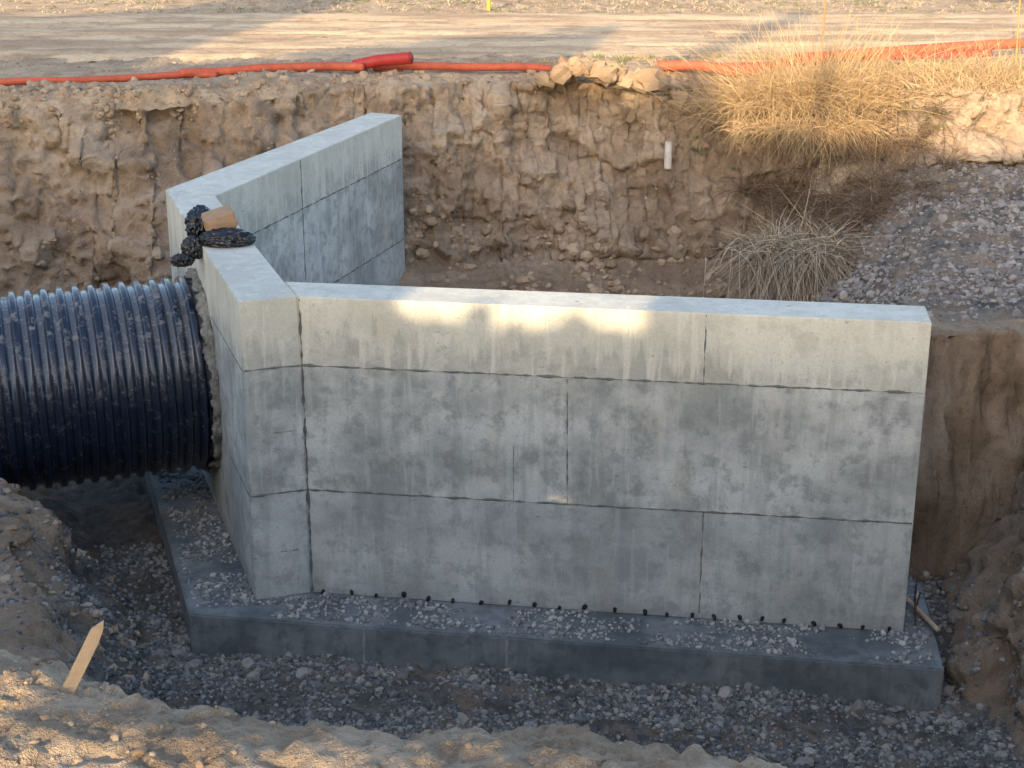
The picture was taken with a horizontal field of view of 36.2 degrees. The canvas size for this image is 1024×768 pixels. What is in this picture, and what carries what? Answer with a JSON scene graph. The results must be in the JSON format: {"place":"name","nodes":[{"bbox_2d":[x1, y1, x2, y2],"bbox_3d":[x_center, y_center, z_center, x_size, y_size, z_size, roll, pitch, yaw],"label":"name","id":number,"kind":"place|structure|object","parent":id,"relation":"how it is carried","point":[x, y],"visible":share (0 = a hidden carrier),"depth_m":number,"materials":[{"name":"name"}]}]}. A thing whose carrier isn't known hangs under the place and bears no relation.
{"place":"outdoors","nodes":[
{"label":"outdoors","id":0,"kind":"place"},
{"bbox_2d":[165,190,310,599],"bbox_3d":[-2.534,-0.114,14.129,0.453,2.500,4.209,-7,20,-18],"label":"concrete headwall","id":1,"kind":"object","parent":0,"point":[256,482],"visible":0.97,"depth_m":12.41,"materials":[{"name":"grey concrete"}]},
{"bbox_2d":[0,268,222,491],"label":"corrugated drain pipe","id":2,"kind":"object","parent":1,"relation":"attached to","point":[109,383],"visible":0.85,"depth_m":13.21,"materials":[{"name":"black plastic"}]},
{"bbox_2d":[169,204,255,267],"bbox_3d":[-2.553,-1.300,13.560,0.731,0.424,0.734,0,19,0],"label":"chain","id":3,"kind":"object","parent":1,"relation":"on","point":[196,239],"visible":0.96,"depth_m":13.36,"materials":[{"name":"black metal"}]},
{"bbox_2d":[201,205,237,230],"bbox_3d":[-2.529,-1.411,13.533,0.282,0.158,0.210,-21,33,-13],"label":"stone block","id":4,"kind":"object","parent":3,"relation":"on","point":[220,217],"depth_m":13.46,"materials":[{"name":"beige stone"}]},
{"bbox_2d":[166,113,404,285],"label":"concrete wing wall","id":5,"kind":"structure","parent":0,"point":[350,228],"depth_m":17.90,"materials":[{"name":"grey concrete"}]},
{"bbox_2d":[300,160,305,276],"bbox_3d":[-2.294,-1.253,17.407,0.007,2.490,0.043,6,20,17],"label":"form seam","id":6,"kind":"object","parent":5,"relation":"attached to","point":[303,217],"visible":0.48,"depth_m":17.21,"materials":[{"name":"grey concrete"}]},
{"bbox_2d":[253,159,400,233],"bbox_3d":[-2.139,-2.078,17.634,0.008,0.043,4.900,6,20,17],"label":"form seam","id":7,"kind":"object","parent":5,"relation":"attached to","point":[287,216],"visible":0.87,"depth_m":17.72,"materials":[{"name":"grey concrete"}]},
{"bbox_2d":[333,238,403,283],"bbox_3d":[-2.139,-1.099,17.976,0.008,0.041,4.900,6,20,17],"label":"form seam","id":8,"kind":"object","parent":5,"relation":"attached to","point":[367,261],"visible":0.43,"depth_m":19.05,"materials":[{"name":"grey concrete"}]},
{"bbox_2d":[0,0,1023,767],"bbox_3d":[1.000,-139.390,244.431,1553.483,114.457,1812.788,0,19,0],"label":"ground","id":9,"kind":"structure","parent":0,"point":[968,518],"depth_m":18.67,"materials":[{"name":"soil"}]},
{"bbox_2d":[0,480,150,685],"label":"bank lumps","id":10,"kind":"object","parent":9,"relation":"on","point":[96,612],"visible":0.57,"depth_m":11.82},
{"bbox_2d":[61,620,103,694],"bbox_3d":[-1.464,0.962,5.294,0.044,0.364,0.014,27,-2,-22],"label":"wooden stake","id":11,"kind":"object","parent":9,"relation":"on","point":[81,663],"visible":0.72,"depth_m":5.29,"materials":[{"name":"brown wood"}]},
{"bbox_2d":[28,662,186,756],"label":"soil stones","id":12,"kind":"object","parent":9,"relation":"on","point":[139,751],"visible":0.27,"depth_m":4.92,"materials":[{"name":"beige stone"}]},
{"bbox_2d":[0,71,216,85],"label":"orange conduit","id":13,"kind":"object","parent":9,"relation":"on","point":[105,78],"visible":0.82,"depth_m":20.19,"materials":[{"name":"plastic"}]},
{"bbox_2d":[179,62,364,77],"bbox_3d":[-3.195,-4.210,20.958,2.480,0.151,0.311,-5,20,-15],"label":"orange conduit","id":14,"kind":"object","parent":9,"relation":"on","point":[306,66],"visible":0.98,"depth_m":20.98,"materials":[{"name":"plastic"}]},
{"bbox_2d":[0,650,769,767],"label":"soil stones","id":15,"kind":"object","parent":9,"relation":"on","point":[39,660],"visible":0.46,"depth_m":5.09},
{"bbox_2d":[12,185,833,299],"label":"bank lumps","id":16,"kind":"object","parent":9,"relation":"on","point":[559,228],"visible":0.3,"depth_m":20.63,"materials":[{"name":"brown soil"}]},
{"bbox_2d":[372,62,551,71],"bbox_3d":[-0.557,-4.310,21.355,2.731,0.169,0.255,1,19,4],"label":"orange conduit","id":17,"kind":"object","parent":9,"relation":"on","point":[455,66],"visible":0.8,"depth_m":21.34,"materials":[{"name":"plastic"}]},
{"bbox_2d":[487,0,490,10],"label":"marker post","id":18,"kind":"object","parent":9,"relation":"on","point":[488,4],"visible":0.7,"depth_m":29.47,"materials":[{"name":"yellow paint"}]},
{"bbox_2d":[0,0,1022,13],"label":"grass tufts","id":19,"kind":"object","parent":9,"relation":"on","point":[504,9],"visible":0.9,"depth_m":30.14,"materials":[{"name":"plant"}]},
{"bbox_2d":[0,478,1023,766],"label":"gravel bed","id":20,"kind":"object","parent":9,"relation":"on","point":[144,564],"visible":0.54,"depth_m":12.37,"materials":[{"name":"stone"}]},
{"bbox_2d":[0,59,1023,139],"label":"earth clods","id":21,"kind":"object","parent":9,"relation":"on","point":[69,86],"visible":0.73,"depth_m":19.79,"materials":[{"name":"brown soil"}]},
{"bbox_2d":[352,52,413,68],"bbox_3d":[-1.750,-4.364,21.199,0.864,0.301,0.217,6,20,17],"label":"red conduit","id":22,"kind":"object","parent":21,"relation":"on","point":[388,59],"visible":0.98,"depth_m":21.12,"materials":[{"name":"plastic"}]},
{"bbox_2d":[0,0,1023,82],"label":"road pebbles","id":23,"kind":"object","parent":9,"relation":"on","point":[93,68],"visible":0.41,"depth_m":29.23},
{"bbox_2d":[26,82,1009,283],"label":"bank clods","id":24,"kind":"object","parent":9,"relation":"on","point":[413,195],"visible":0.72,"depth_m":20.67,"materials":[{"name":"brown soil"}]},
{"bbox_2d":[145,466,943,711],"bbox_3d":[-1.184,0.941,15.582,5.499,0.450,11.460,-10,22,-26],"label":"concrete footing","id":25,"kind":"object","parent":9,"relation":"on","point":[836,668],"visible":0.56,"depth_m":12.12,"materials":[{"name":"grey concrete"}]},
{"bbox_2d":[156,469,932,663],"bbox_3d":[-0.406,1.569,13.075,7.654,0.067,3.104,10,22,26],"label":"footing debris","id":26,"kind":"object","parent":25,"relation":"on","point":[628,625],"visible":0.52,"depth_m":12.36,"materials":[{"name":"grey gravel"}]},
{"bbox_2d":[321,589,890,630],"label":"form tie ends","id":27,"kind":"object","parent":25,"relation":"on","point":[585,606],"visible":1,"depth_m":12.36,"materials":[{"name":"black metal"}]},
{"bbox_2d":[914,593,915,611],"bbox_3d":[3.161,1.750,12.294,0.032,0.232,0.016,0,19,0],"label":"rebar stub","id":28,"kind":"object","parent":25,"relation":"on","point":[914,601],"visible":0.58,"depth_m":12.27,"materials":[{"name":"metal"}]},
{"bbox_2d":[914,605,916,625],"bbox_3d":[3.134,1.809,12.177,0.026,0.196,0.016,0,19,0],"label":"rebar stub","id":29,"kind":"object","parent":25,"relation":"on","point":[915,612],"visible":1,"depth_m":12.17,"materials":[{"name":"metal"}]},
{"bbox_2d":[906,596,940,632],"bbox_3d":[3.215,1.802,12.281,0.050,0.070,0.519,-5,20,-14],"label":"timber scrap","id":30,"kind":"object","parent":25,"relation":"on","point":[935,627],"visible":0.9,"depth_m":12.21,"materials":[{"name":"brown wood"}]},
{"bbox_2d":[137,611,1022,767],"bbox_3d":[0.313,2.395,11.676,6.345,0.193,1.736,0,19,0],"label":"cobbles","id":31,"kind":"object","parent":9,"relation":"on","point":[724,692],"visible":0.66,"depth_m":11.80,"materials":[{"name":"grey gravel"}]},
{"bbox_2d":[534,54,671,93],"bbox_3d":[1.200,-4.120,20.842,1.832,0.493,0.684,0,19,0],"label":"earth heap","id":32,"kind":"object","parent":9,"relation":"on","point":[610,74],"visible":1,"depth_m":20.68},
{"bbox_2d":[664,141,671,170],"bbox_3d":[2.040,-2.979,20.483,0.100,0.372,0.284,2,19,5],"label":"white pipe stub","id":33,"kind":"object","parent":9,"relation":"on","point":[668,157],"visible":1,"depth_m":20.44,"materials":[{"name":"plastic"}]},
{"bbox_2d":[508,46,1023,78],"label":"dry grass tufts","id":34,"kind":"object","parent":9,"relation":"on","point":[546,61],"visible":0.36,"depth_m":22.32,"materials":[{"name":"plant"}]},
{"bbox_2d":[596,13,949,195],"bbox_3d":[3.542,-3.823,20.772,5.086,2.472,3.409,0,19,0],"label":"dry grass bush","id":35,"kind":"object","parent":9,"relation":"on","point":[733,102],"visible":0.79,"depth_m":20.38,"materials":[{"name":"plant"}]},
{"bbox_2d":[683,209,868,301],"bbox_3d":[3.443,-1.093,18.996,2.589,2.244,2.248,16,25,38],"label":"straw clump","id":36,"kind":"object","parent":9,"relation":"on","point":[788,278],"visible":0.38,"depth_m":18.62,"materials":[{"name":"beige plant"}]},
{"bbox_2d":[670,178,909,301],"bbox_3d":[3.261,-1.087,18.821,3.536,2.795,2.705,0,19,0],"label":"straw clump","id":37,"kind":"object","parent":9,"relation":"on","point":[771,247],"visible":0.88,"depth_m":18.57,"materials":[{"name":"beige plant"}]},
{"bbox_2d":[592,50,1022,83],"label":"grass tufts","id":38,"kind":"object","parent":9,"relation":"on","point":[741,58],"visible":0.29,"depth_m":22.49,"materials":[{"name":"beige plant"}]},
{"bbox_2d":[597,0,1020,85],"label":"tall dry stalks","id":39,"kind":"object","parent":9,"relation":"on","point":[794,47],"visible":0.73,"depth_m":20.84,"materials":[{"name":"plant"}]},
{"bbox_2d":[680,86,951,194],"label":"grass tufts","id":40,"kind":"object","parent":9,"relation":"on","point":[692,149],"visible":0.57,"depth_m":20.98,"materials":[{"name":"beige plant"}]},
{"bbox_2d":[820,0,825,63],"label":"marker post","id":41,"kind":"object","parent":9,"relation":"on","point":[823,28],"visible":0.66,"depth_m":20.74,"materials":[{"name":"orange paint"}]},
{"bbox_2d":[672,79,983,201],"bbox_3d":[4.086,-3.154,20.329,3.994,1.641,1.666,0,19,0],"label":"dry grass bush","id":42,"kind":"object","parent":9,"relation":"on","point":[792,128],"visible":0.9,"depth_m":20.21,"materials":[{"name":"plant"}]},
{"bbox_2d":[657,38,1023,76],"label":"orange conduit","id":43,"kind":"object","parent":9,"relation":"on","point":[678,65],"visible":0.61,"depth_m":22.06,"materials":[{"name":"plastic"}]},
{"bbox_2d":[659,28,1021,91],"bbox_3d":[5.567,-4.429,21.336,7.075,0.956,3.280,0,19,0],"label":"dry grass bush","id":44,"kind":"object","parent":9,"relation":"on","point":[879,61],"visible":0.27,"depth_m":21.33,"materials":[{"name":"plant"}]},
{"bbox_2d":[678,43,1016,300],"bbox_3d":[4.414,-2.127,19.885,4.653,4.137,4.390,0,19,0],"label":"dead bramble","id":45,"kind":"object","parent":9,"relation":"on","point":[865,209],"visible":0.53,"depth_m":20.13,"materials":[{"name":"beige plant"}]},
{"bbox_2d":[679,0,1023,161],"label":"dry grass bush","id":46,"kind":"object","parent":9,"relation":"on","point":[870,95],"visible":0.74,"depth_m":20.26,"materials":[{"name":"plant"}]},
{"bbox_2d":[713,50,992,66],"bbox_3d":[4.641,-4.497,21.900,4.732,0.153,0.586,-4,20,-12],"label":"orange conduit","id":47,"kind":"object","parent":9,"relation":"on","point":[930,53],"visible":0.38,"depth_m":22.32,"materials":[{"name":"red plastic"}]},
{"bbox_2d":[759,161,1023,322],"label":"rubble slope","id":48,"kind":"structure","parent":9,"relation":"on","point":[980,278],"depth_m":17.51,"materials":[{"name":"grey gravel"}]},
{"bbox_2d":[773,163,1023,316],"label":"stones","id":49,"kind":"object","parent":9,"relation":"on","point":[943,218],"depth_m":17.98,"materials":[{"name":"stone"}]},
{"bbox_2d":[785,14,1023,121],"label":"dry grass bush","id":50,"kind":"object","parent":9,"relation":"on","point":[1014,74],"visible":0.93,"depth_m":20.22,"materials":[{"name":"plant"}]},
{"bbox_2d":[1015,0,1020,64],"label":"marker post","id":51,"kind":"object","parent":9,"relation":"on","point":[1018,28],"visible":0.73,"depth_m":22.47,"materials":[{"name":"orange paint"}]},
{"bbox_2d":[0,12,1023,62],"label":"dirt road","id":52,"kind":"structure","parent":0,"point":[155,35],"depth_m":25.91,"materials":[{"name":"beige soil"}]},
{"bbox_2d":[285,282,931,631],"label":"concrete wing wall","id":53,"kind":"structure","parent":0,"point":[809,454],"depth_m":11.97,"materials":[{"name":"grey concrete"}]},
{"bbox_2d":[298,299,313,590],"bbox_3d":[-1.620,0.517,12.323,0.037,2.460,0.009,3,19,8],"label":"form seam","id":54,"kind":"object","parent":53,"relation":"attached to","point":[305,434],"visible":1,"depth_m":12.32,"materials":[{"name":"grey concrete"}]},
{"bbox_2d":[513,445,513,501],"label":"form seam","id":55,"kind":"object","parent":53,"relation":"attached to","point":[513,473],"visible":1,"depth_m":12.13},
{"bbox_2d":[566,379,567,502],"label":"form seam","id":56,"kind":"object","parent":53,"relation":"attached to","point":[567,446],"visible":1,"depth_m":12.00,"materials":[{"name":"grey concrete"}]},
{"bbox_2d":[306,489,911,523],"bbox_3d":[0.689,0.944,12.116,4.690,0.042,0.008,3,19,8],"label":"form seam","id":57,"kind":"object","parent":53,"relation":"attached to","point":[621,507],"visible":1,"depth_m":12.10,"materials":[{"name":"grey concrete"}]},
{"bbox_2d":[301,363,923,393],"bbox_3d":[0.689,-0.038,11.773,4.690,0.047,0.007,3,19,8],"label":"form seam","id":58,"kind":"object","parent":53,"relation":"attached to","point":[641,380],"visible":1,"depth_m":11.77,"materials":[{"name":"grey concrete"}]},
{"bbox_2d":[698,513,703,612],"bbox_3d":[1.467,1.391,12.154,0.023,0.860,0.008,0,19,0],"label":"form seam","id":59,"kind":"object","parent":53,"relation":"attached to","point":[701,553],"visible":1,"depth_m":12.15,"materials":[{"name":"grey concrete"}]},
{"bbox_2d":[703,315,706,382],"bbox_3d":[1.427,-0.253,11.586,0.020,0.540,0.008,0,19,0],"label":"form seam","id":60,"kind":"object","parent":53,"relation":"attached to","point":[704,351],"visible":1,"depth_m":11.58,"materials":[{"name":"grey concrete"}]}
]}

